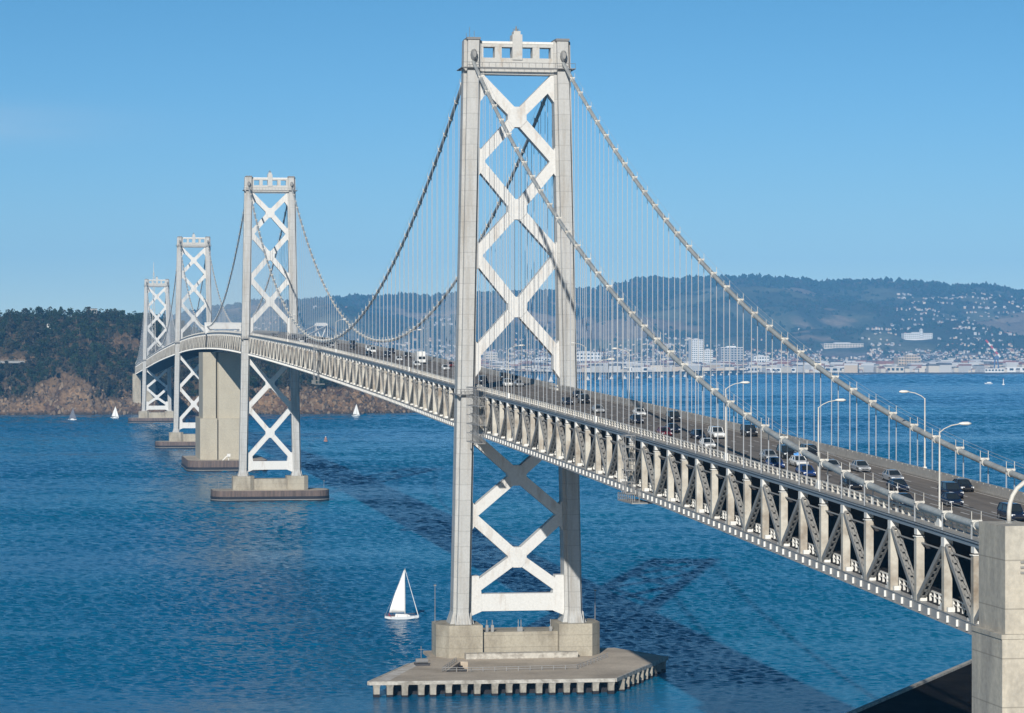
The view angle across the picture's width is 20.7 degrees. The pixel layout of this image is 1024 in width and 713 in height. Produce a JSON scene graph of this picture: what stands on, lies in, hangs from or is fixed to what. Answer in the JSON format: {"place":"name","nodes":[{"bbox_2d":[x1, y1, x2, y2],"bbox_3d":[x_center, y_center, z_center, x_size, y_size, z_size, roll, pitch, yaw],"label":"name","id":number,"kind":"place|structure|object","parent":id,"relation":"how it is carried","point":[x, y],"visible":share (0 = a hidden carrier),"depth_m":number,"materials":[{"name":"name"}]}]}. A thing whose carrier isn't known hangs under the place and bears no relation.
{"place":"outdoors","nodes":[
{"label":"outdoors","id":0,"kind":"place"},
{"bbox_2d":[0,316,414,415],"bbox_3d":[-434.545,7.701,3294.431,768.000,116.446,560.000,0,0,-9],"label":"wooded island","id":1,"kind":"structure","parent":0,"point":[50,381],"depth_m":3087.81,"materials":[{"name":"green plant"}]},
{"bbox_2d":[34,306,44,316],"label":"oak tree","id":2,"kind":"object","parent":1,"relation":"on","point":[38,309],"visible":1,"depth_m":3365.27,"materials":[{"name":"green plant"}]},
{"bbox_2d":[38,340,46,354],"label":"oak tree","id":3,"kind":"object","parent":1,"relation":"on","point":[42,343],"visible":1,"depth_m":3171.39,"materials":[{"name":"green plant"}]},
{"bbox_2d":[102,379,108,398],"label":"eucalyptus tree","id":4,"kind":"object","parent":1,"relation":"on","point":[105,384],"visible":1,"depth_m":3061.03,"materials":[{"name":"green plant"}]},
{"bbox_2d":[127,323,134,340],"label":"eucalyptus tree","id":5,"kind":"object","parent":1,"relation":"on","point":[131,329],"visible":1,"depth_m":3274.88,"materials":[{"name":"green plant"}]},
{"bbox_2d":[132,374,155,403],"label":"abutment","id":6,"kind":"object","parent":1,"relation":"on","point":[136,388],"visible":0.41,"depth_m":3070.87,"materials":[{"name":"concrete"}]},
{"bbox_2d":[151,263,155,352],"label":"lattice mast","id":7,"kind":"object","parent":1,"relation":"on","point":[154,303],"visible":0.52,"depth_m":3225.60,"materials":[{"name":"metal"}]},
{"bbox_2d":[0,306,338,395],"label":"wood","id":8,"kind":"object","parent":1,"relation":"on","point":[55,342],"visible":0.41,"depth_m":3202.17,"materials":[{"name":"green plant"}]},
{"bbox_2d":[0,312,366,405],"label":"brush","id":9,"kind":"object","parent":1,"relation":"on","point":[91,318],"visible":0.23,"depth_m":3170.43,"materials":[{"name":"green plant"}]},
{"bbox_2d":[0,379,413,414],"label":"cliff rock","id":10,"kind":"object","parent":1,"relation":"on","point":[281,408],"visible":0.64,"depth_m":3068.84,"materials":[{"name":"brown stone"}]},
{"bbox_2d":[249,375,257,386],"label":"oak tree","id":11,"kind":"object","parent":1,"relation":"on","point":[253,382],"visible":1,"depth_m":3106.47,"materials":[{"name":"green plant"}]},
{"bbox_2d":[0,373,1023,712],"bbox_3d":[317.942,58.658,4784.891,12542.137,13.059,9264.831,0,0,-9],"label":"water","id":12,"kind":"structure","parent":0,"point":[140,571],"depth_m":879.79,"materials":[{"name":"blue liquid"}]},
{"bbox_2d":[128,411,185,422],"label":"tower pier","id":13,"kind":"structure","parent":12,"relation":"in","point":[155,417],"depth_m":2698.09,"materials":[{"name":"grey concrete"}]},
{"bbox_2d":[141,276,171,410],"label":"bridge tower","id":14,"kind":"structure","parent":13,"relation":"on","point":[145,388],"depth_m":2704.39,"materials":[{"name":"metal"}]},
{"bbox_2d":[155,432,194,448],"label":"tower pier","id":15,"kind":"structure","parent":12,"relation":"in","point":[179,440],"depth_m":2000.07,"materials":[{"name":"grey concrete"}]},
{"bbox_2d":[172,233,211,431],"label":"bridge tower","id":16,"kind":"structure","parent":15,"relation":"on","point":[178,424],"depth_m":2009.45,"materials":[{"name":"metal"}]},
{"bbox_2d":[146,341,198,368],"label":"bridge span","id":17,"kind":"object","parent":16,"relation":"attached to","point":[164,357],"visible":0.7,"depth_m":2340.76,"materials":[{"name":"metal"}]},
{"bbox_2d":[135,243,203,365],"bbox_3d":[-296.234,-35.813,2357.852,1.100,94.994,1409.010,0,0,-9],"label":"cable","id":18,"kind":"object","parent":17,"relation":"attached to","point":[169,328],"visible":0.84,"depth_m":2099.67,"materials":[{"name":"paint"}]},
{"bbox_2d":[135,361,166,374],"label":"bridge span","id":19,"kind":"object","parent":18,"relation":"hanging from","point":[139,369],"visible":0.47,"depth_m":2868.95,"materials":[{"name":"metal"}]},
{"bbox_2d":[159,244,238,348],"bbox_3d":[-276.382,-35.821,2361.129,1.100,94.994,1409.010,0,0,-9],"label":"cable","id":20,"kind":"object","parent":17,"relation":"attached to","point":[217,291],"visible":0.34,"depth_m":1999.46,"materials":[{"name":"paint"}]},
{"bbox_2d":[179,332,222,352],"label":"bridge span","id":21,"kind":"object","parent":16,"relation":"attached to","point":[195,343],"visible":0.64,"depth_m":1834.26,"materials":[{"name":"metal"}]},
{"bbox_2d":[181,323,267,471],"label":"anchorage","id":22,"kind":"object","parent":12,"relation":"in","point":[217,423],"visible":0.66,"depth_m":1639.27,"materials":[{"name":"concrete"}]},
{"bbox_2d":[207,57,1015,529],"bbox_3d":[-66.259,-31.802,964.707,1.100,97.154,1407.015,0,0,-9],"label":"cable","id":23,"kind":"object","parent":22,"relation":"attached to","point":[779,437],"visible":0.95,"depth_m":530.22,"materials":[{"name":"grey metal"}]},
{"bbox_2d":[252,58,1023,487],"bbox_3d":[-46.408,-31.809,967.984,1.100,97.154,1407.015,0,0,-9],"label":"cable","id":24,"kind":"object","parent":22,"relation":"attached to","point":[980,460],"visible":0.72,"depth_m":524.32,"materials":[{"name":"grey metal"}]},
{"bbox_2d":[210,475,329,501],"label":"tower pier","id":25,"kind":"structure","parent":12,"relation":"in","point":[250,488],"depth_m":1305.94,"materials":[{"name":"concrete"}]},
{"bbox_2d":[237,171,302,475],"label":"bridge tower","id":26,"kind":"structure","parent":25,"relation":"on","point":[247,463],"depth_m":1312.39,"materials":[{"name":"metal"}]},
{"bbox_2d":[206,330,286,353],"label":"bridge span","id":27,"kind":"object","parent":26,"relation":"on","point":[227,340],"visible":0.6,"depth_m":1474.81,"materials":[{"name":"metal"}]},
{"bbox_2d":[248,333,556,426],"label":"bridge span","id":28,"kind":"object","parent":26,"relation":"on","point":[416,390],"visible":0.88,"depth_m":802.50,"materials":[{"name":"metal"}]},
{"bbox_2d":[312,344,321,383],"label":"scaffold","id":29,"kind":"object","parent":28,"relation":"attached to","point":[317,375],"visible":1,"depth_m":962.76,"materials":[{"name":"metal"}]},
{"bbox_2d":[414,351,425,363],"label":"box truck","id":30,"kind":"object","parent":28,"relation":"on","point":[420,356],"visible":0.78,"depth_m":792.64,"materials":[{"name":"white metal"}]},
{"bbox_2d":[479,376,487,383],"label":"suv","id":31,"kind":"object","parent":28,"relation":"on","point":[482,379],"visible":0.87,"depth_m":651.28,"materials":[{"name":"blue"}]},
{"bbox_2d":[385,570,418,619],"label":"sailboat","id":32,"kind":"object","parent":12,"relation":"on","point":[398,603],"visible":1,"depth_m":731.58,"materials":[{"name":"white fabric"}]},
{"bbox_2d":[367,585,667,697],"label":"tower pier","id":33,"kind":"structure","parent":12,"relation":"in","point":[476,658],"depth_m":600.62,"materials":[{"name":"concrete"}]},
{"bbox_2d":[414,649,429,665],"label":"navigation light","id":34,"kind":"object","parent":33,"relation":"on","point":[421,662],"visible":1,"depth_m":597.49,"materials":[{"name":"grey metal"}]},
{"bbox_2d":[446,26,585,624],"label":"bridge tower","id":35,"kind":"structure","parent":33,"relation":"on","point":[469,599],"depth_m":617.75,"materials":[{"name":"metal"}]},
{"bbox_2d":[475,383,557,427],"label":"bridge span","id":36,"kind":"object","parent":35,"relation":"attached to","point":[551,388],"visible":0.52,"depth_m":619.95,"materials":[{"name":"metal"}]},
{"bbox_2d":[472,385,1023,634],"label":"bridge span","id":37,"kind":"object","parent":35,"relation":"attached to","point":[926,566],"visible":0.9,"depth_m":370.62,"materials":[{"name":"metal"}]},
{"bbox_2d":[466,387,484,443],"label":"scaffold","id":38,"kind":"object","parent":37,"relation":"attached to","point":[474,414],"visible":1,"depth_m":602.50,"materials":[{"name":"metal"}]},
{"bbox_2d":[507,344,524,397],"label":"street lamp","id":39,"kind":"object","parent":37,"relation":"on","point":[508,394],"visible":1,"depth_m":568.60,"materials":[{"name":"metal"}]},
{"bbox_2d":[561,397,572,404],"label":"sedan","id":40,"kind":"object","parent":37,"relation":"on","point":[565,400],"visible":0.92,"depth_m":544.87,"materials":[{"name":"blue"}]},
{"bbox_2d":[577,394,589,403],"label":"suv","id":41,"kind":"object","parent":37,"relation":"on","point":[587,399],"visible":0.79,"depth_m":550.01,"materials":[{"name":"black metal"}]},
{"bbox_2d":[591,405,604,412],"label":"sedan","id":42,"kind":"object","parent":37,"relation":"on","point":[599,408],"visible":0.89,"depth_m":512.65,"materials":[{"name":"silver metal"}]},
{"bbox_2d":[618,435,652,503],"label":"scaffold","id":43,"kind":"object","parent":37,"relation":"attached to","point":[633,501],"visible":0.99,"depth_m":441.04,"materials":[{"name":"metal"}]},
{"bbox_2d":[629,414,643,423],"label":"sedan","id":44,"kind":"object","parent":37,"relation":"on","point":[633,418],"visible":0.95,"depth_m":478.23,"materials":[{"name":"blue"}]},
{"bbox_2d":[632,408,645,415],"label":"sedan","id":45,"kind":"object","parent":37,"relation":"on","point":[636,411],"visible":0.74,"depth_m":501.77,"materials":[{"name":"white metal"}]},
{"bbox_2d":[656,427,671,436],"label":"sedan","id":46,"kind":"object","parent":37,"relation":"on","point":[664,430],"visible":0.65,"depth_m":441.13,"materials":[{"name":"red"}]},
{"bbox_2d":[665,411,680,421],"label":"suv","id":47,"kind":"object","parent":37,"relation":"on","point":[677,417],"visible":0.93,"depth_m":483.23,"materials":[{"name":"black metal"}]},
{"bbox_2d":[665,423,680,432],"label":"sedan","id":48,"kind":"object","parent":37,"relation":"on","point":[676,427],"visible":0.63,"depth_m":451.26,"materials":[{"name":"blue"}]},
{"bbox_2d":[690,429,705,438],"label":"sedan","id":49,"kind":"object","parent":37,"relation":"on","point":[698,433],"visible":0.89,"depth_m":434.91,"materials":[{"name":"blue"}]},
{"bbox_2d":[698,438,715,448],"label":"sedan","id":50,"kind":"object","parent":37,"relation":"on","point":[706,442],"visible":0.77,"depth_m":413.42,"materials":[{"name":"white metal"}]},
{"bbox_2d":[707,426,724,438],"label":"suv","id":51,"kind":"object","parent":37,"relation":"on","point":[721,433],"visible":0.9,"depth_m":436.33,"materials":[{"name":"white metal"}]},
{"bbox_2d":[723,381,749,460],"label":"street lamp","id":52,"kind":"object","parent":37,"relation":"on","point":[743,382],"visible":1,"depth_m":385.58,"materials":[{"name":"metal"}]},
{"bbox_2d":[740,424,757,436],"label":"suv","id":53,"kind":"object","parent":37,"relation":"on","point":[754,431],"visible":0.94,"depth_m":442.33,"materials":[{"name":"black metal"}]},
{"bbox_2d":[759,450,777,460],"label":"sedan","id":54,"kind":"object","parent":37,"relation":"on","point":[772,453],"visible":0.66,"depth_m":388.47,"materials":[{"name":"silver metal"}]},
{"bbox_2d":[765,457,784,468],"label":"sedan","id":55,"kind":"object","parent":37,"relation":"on","point":[774,461],"visible":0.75,"depth_m":373.96,"materials":[{"name":"blue metal"}]},
{"bbox_2d":[776,444,795,458],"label":"suv","id":56,"kind":"object","parent":37,"relation":"on","point":[783,451],"visible":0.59,"depth_m":392.83,"materials":[{"name":"black metal"}]},
{"bbox_2d":[789,455,808,466],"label":"sedan","id":57,"kind":"object","parent":37,"relation":"on","point":[794,460],"visible":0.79,"depth_m":377.77,"materials":[{"name":"white metal"}]},
{"bbox_2d":[795,464,815,476],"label":"sedan","id":58,"kind":"object","parent":37,"relation":"on","point":[811,472],"visible":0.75,"depth_m":360.26,"materials":[{"name":"blue metal"}]},
{"bbox_2d":[800,444,817,457],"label":"suv","id":59,"kind":"object","parent":37,"relation":"on","point":[813,451],"visible":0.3,"depth_m":394.55,"materials":[{"name":"black metal"}]},
{"bbox_2d":[815,398,845,488],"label":"street lamp","id":60,"kind":"object","parent":37,"relation":"on","point":[817,482],"visible":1,"depth_m":339.01,"materials":[{"name":"metal"}]},
{"bbox_2d":[821,459,840,470],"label":"sedan","id":61,"kind":"object","parent":37,"relation":"on","point":[835,462],"visible":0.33,"depth_m":370.45,"materials":[{"name":"black metal"}]},
{"bbox_2d":[839,478,861,489],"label":"sedan","id":62,"kind":"object","parent":37,"relation":"on","point":[843,482],"visible":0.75,"depth_m":340.29,"materials":[{"name":"black metal"}]},
{"bbox_2d":[850,460,870,471],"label":"sedan","id":63,"kind":"object","parent":37,"relation":"on","point":[863,464],"visible":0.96,"depth_m":368.79,"materials":[{"name":"silver metal"}]},
{"bbox_2d":[882,469,903,479],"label":"sedan","id":64,"kind":"object","parent":37,"relation":"on","point":[887,474],"visible":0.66,"depth_m":353.13,"materials":[{"name":"silver metal"}]},
{"bbox_2d":[886,478,908,491],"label":"sedan","id":65,"kind":"object","parent":37,"relation":"on","point":[902,482],"visible":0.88,"depth_m":338.59,"materials":[{"name":"blue"}]},
{"bbox_2d":[891,493,913,506],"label":"sedan","id":66,"kind":"object","parent":37,"relation":"on","point":[908,495],"visible":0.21,"depth_m":318.25,"materials":[{"name":"blue"}]},
{"bbox_2d":[899,390,926,467],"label":"street lamp","id":67,"kind":"object","parent":37,"relation":"on","point":[903,391],"visible":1,"depth_m":362.28,"materials":[{"name":"metal"}]},
{"bbox_2d":[938,481,963,498],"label":"suv","id":68,"kind":"object","parent":37,"relation":"on","point":[950,486],"visible":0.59,"depth_m":329.31,"materials":[{"name":"blue"}]},
{"bbox_2d":[938,492,963,506],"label":"sedan","id":69,"kind":"object","parent":37,"relation":"on","point":[952,497],"visible":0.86,"depth_m":318.74,"materials":[{"name":"blue"}]},
{"bbox_2d":[935,422,970,526],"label":"street lamp","id":70,"kind":"object","parent":37,"relation":"on","point":[938,522],"visible":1,"depth_m":292.84,"materials":[{"name":"metal"}]},
{"bbox_2d":[952,478,973,491],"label":"sedan","id":71,"kind":"object","parent":37,"relation":"on","point":[964,484],"visible":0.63,"depth_m":338.61,"materials":[{"name":"black metal"}]},
{"bbox_2d":[997,502,1023,521],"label":"suv","id":72,"kind":"object","parent":37,"relation":"on","point":[1017,512],"visible":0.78,"depth_m":301.35,"materials":[{"name":"blue"}]},
{"bbox_2d":[492,369,747,381],"bbox_3d":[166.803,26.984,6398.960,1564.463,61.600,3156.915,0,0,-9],"label":"viaduct","id":73,"kind":"object","parent":12,"relation":"on","point":[536,373],"visible":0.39,"depth_m":6827.89,"materials":[{"name":"grey concrete"}]},
{"bbox_2d":[298,323,350,340],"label":"portal tower","id":74,"kind":"structure","parent":73,"relation":"on","point":[317,328],"depth_m":4819.81,"materials":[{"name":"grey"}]},
{"bbox_2d":[0,0,1023,316],"label":"sky","id":75,"kind":"structure","parent":0,"point":[819,140],"materials":[{"name":"blue"}]},
{"bbox_2d":[173,277,1023,374],"bbox_3d":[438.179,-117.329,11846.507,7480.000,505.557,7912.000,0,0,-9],"label":"hills","id":76,"kind":"structure","parent":0,"point":[860,317],"depth_m":11134.07,"materials":[{"name":"green plant"}]},
{"bbox_2d":[484,352,497,360],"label":"building","id":77,"kind":"structure","parent":76,"relation":"on","point":[486,356],"depth_m":9325.71,"materials":[{"name":"beige"}]},
{"bbox_2d":[577,351,600,360],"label":"building","id":78,"kind":"structure","parent":76,"relation":"on","point":[588,356],"depth_m":9583.21,"materials":[{"name":"white"}]},
{"bbox_2d":[160,273,1023,370],"bbox_3d":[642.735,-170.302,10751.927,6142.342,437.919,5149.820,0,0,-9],"label":"woods","id":79,"kind":"object","parent":76,"relation":"on","point":[355,302],"visible":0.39,"depth_m":12194.03,"materials":[{"name":"green plant"}]},
{"bbox_2d":[588,364,602,372],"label":"house","id":80,"kind":"structure","parent":76,"relation":"on","point":[593,368],"depth_m":8034.59,"materials":[{"name":"grey"}]},
{"bbox_2d":[609,364,621,371],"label":"house","id":81,"kind":"structure","parent":76,"relation":"on","point":[612,367],"depth_m":8096.71,"materials":[{"name":"grey"}]},
{"bbox_2d":[255,292,1023,372],"bbox_3d":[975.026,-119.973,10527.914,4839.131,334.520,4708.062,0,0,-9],"label":"houses","id":82,"kind":"structure","parent":76,"relation":"on","point":[879,368],"depth_m":10077.83,"materials":[{"name":"grey"}]},
{"bbox_2d":[650,363,662,371],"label":"house","id":83,"kind":"structure","parent":76,"relation":"on","point":[654,364],"depth_m":8104.38,"materials":[{"name":"beige"}]},
{"bbox_2d":[688,364,700,372],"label":"house","id":84,"kind":"structure","parent":76,"relation":"on","point":[694,367],"depth_m":8085.45,"materials":[{"name":"grey"}]},
{"bbox_2d":[688,338,702,362],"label":"building","id":85,"kind":"structure","parent":76,"relation":"on","point":[694,349],"depth_m":9030.26,"materials":[{"name":"white concrete"}]},
{"bbox_2d":[703,349,712,362],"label":"building","id":86,"kind":"structure","parent":76,"relation":"on","point":[706,355],"depth_m":9024.92,"materials":[{"name":"white concrete"}]},
{"bbox_2d":[718,346,742,361],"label":"building","id":87,"kind":"structure","parent":76,"relation":"on","point":[733,353],"depth_m":9151.91,"materials":[{"name":"grey"}]},
{"bbox_2d":[734,367,756,372],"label":"warehouse","id":88,"kind":"structure","parent":76,"relation":"on","point":[754,369],"depth_m":8144.08,"materials":[{"name":"grey"}]},
{"bbox_2d":[752,355,768,361],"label":"building","id":89,"kind":"structure","parent":76,"relation":"on","point":[761,358],"depth_m":8961.56,"materials":[{"name":"white"}]},
{"bbox_2d":[762,368,795,372],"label":"warehouse","id":90,"kind":"structure","parent":76,"relation":"on","point":[793,370],"depth_m":8157.74,"materials":[{"name":"white"}]},
{"bbox_2d":[825,367,843,371],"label":"warehouse","id":91,"kind":"structure","parent":76,"relation":"on","point":[829,369],"depth_m":8204.84,"materials":[{"name":"grey"}]},
{"bbox_2d":[820,342,863,348],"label":"building","id":92,"kind":"structure","parent":76,"relation":"on","point":[840,345],"depth_m":10349.51,"materials":[{"name":"beige"}]},
{"bbox_2d":[844,363,858,372],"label":"house","id":93,"kind":"structure","parent":76,"relation":"on","point":[851,367],"depth_m":8148.68,"materials":[{"name":"beige"}]},
{"bbox_2d":[861,364,873,371],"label":"house","id":94,"kind":"structure","parent":76,"relation":"on","point":[868,367],"depth_m":8221.63,"materials":[{"name":"grey"}]},
{"bbox_2d":[874,367,903,371],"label":"warehouse","id":95,"kind":"structure","parent":76,"relation":"on","point":[895,369],"depth_m":8204.45,"materials":[{"name":"beige"}]},
{"bbox_2d":[894,356,920,365],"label":"building","id":96,"kind":"structure","parent":76,"relation":"on","point":[898,361],"depth_m":8519.70,"materials":[{"name":"beige"}]},
{"bbox_2d":[903,353,916,364],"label":"building","id":97,"kind":"structure","parent":76,"relation":"on","point":[910,357],"depth_m":8513.36,"materials":[{"name":"beige"}]},
{"bbox_2d":[901,332,932,339],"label":"building","id":98,"kind":"structure","parent":76,"relation":"on","point":[911,336],"depth_m":10530.23,"materials":[{"name":"white"}]},
{"bbox_2d":[926,364,939,371],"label":"house","id":99,"kind":"structure","parent":76,"relation":"on","point":[932,367],"depth_m":8211.16,"materials":[{"name":"grey"}]},
{"bbox_2d":[936,363,951,371],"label":"house","id":100,"kind":"structure","parent":76,"relation":"on","point":[945,367],"depth_m":8225.61,"materials":[{"name":"grey"}]},
{"bbox_2d":[958,364,971,371],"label":"house","id":101,"kind":"structure","parent":76,"relation":"on","point":[964,367],"depth_m":8236.10,"materials":[{"name":"white"}]},
{"bbox_2d":[980,368,1003,371],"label":"warehouse","id":102,"kind":"structure","parent":76,"relation":"on","point":[991,369],"depth_m":8233.12,"materials":[{"name":"white"}]},
{"bbox_2d":[985,339,1000,367],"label":"harbour crane","id":103,"kind":"object","parent":76,"relation":"on","point":[998,356],"visible":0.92,"depth_m":8244.90,"materials":[{"name":"blue"}]},
{"bbox_2d":[997,367,1023,371],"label":"warehouse","id":104,"kind":"structure","parent":76,"relation":"on","point":[1011,369],"depth_m":8294.70,"materials":[{"name":"white"}]},
{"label":"shore ground","id":105,"kind":"structure","parent":0,"visible":0},
{"bbox_2d":[847,659,971,712],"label":"pier shed","id":106,"kind":"structure","parent":105,"relation":"on","point":[948,690],"depth_m":465.03,"materials":[{"name":"concrete"}]},
{"bbox_2d":[971,521,1023,712],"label":"concrete pier","id":107,"kind":"structure","parent":105,"relation":"on","point":[998,659],"depth_m":264.72,"materials":[{"name":"beige concrete"}]},
{"bbox_2d":[1005,480,1023,522],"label":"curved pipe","id":108,"kind":"object","parent":107,"relation":"on","point":[1020,485],"visible":1,"depth_m":268.46,"materials":[{"name":"metal"}]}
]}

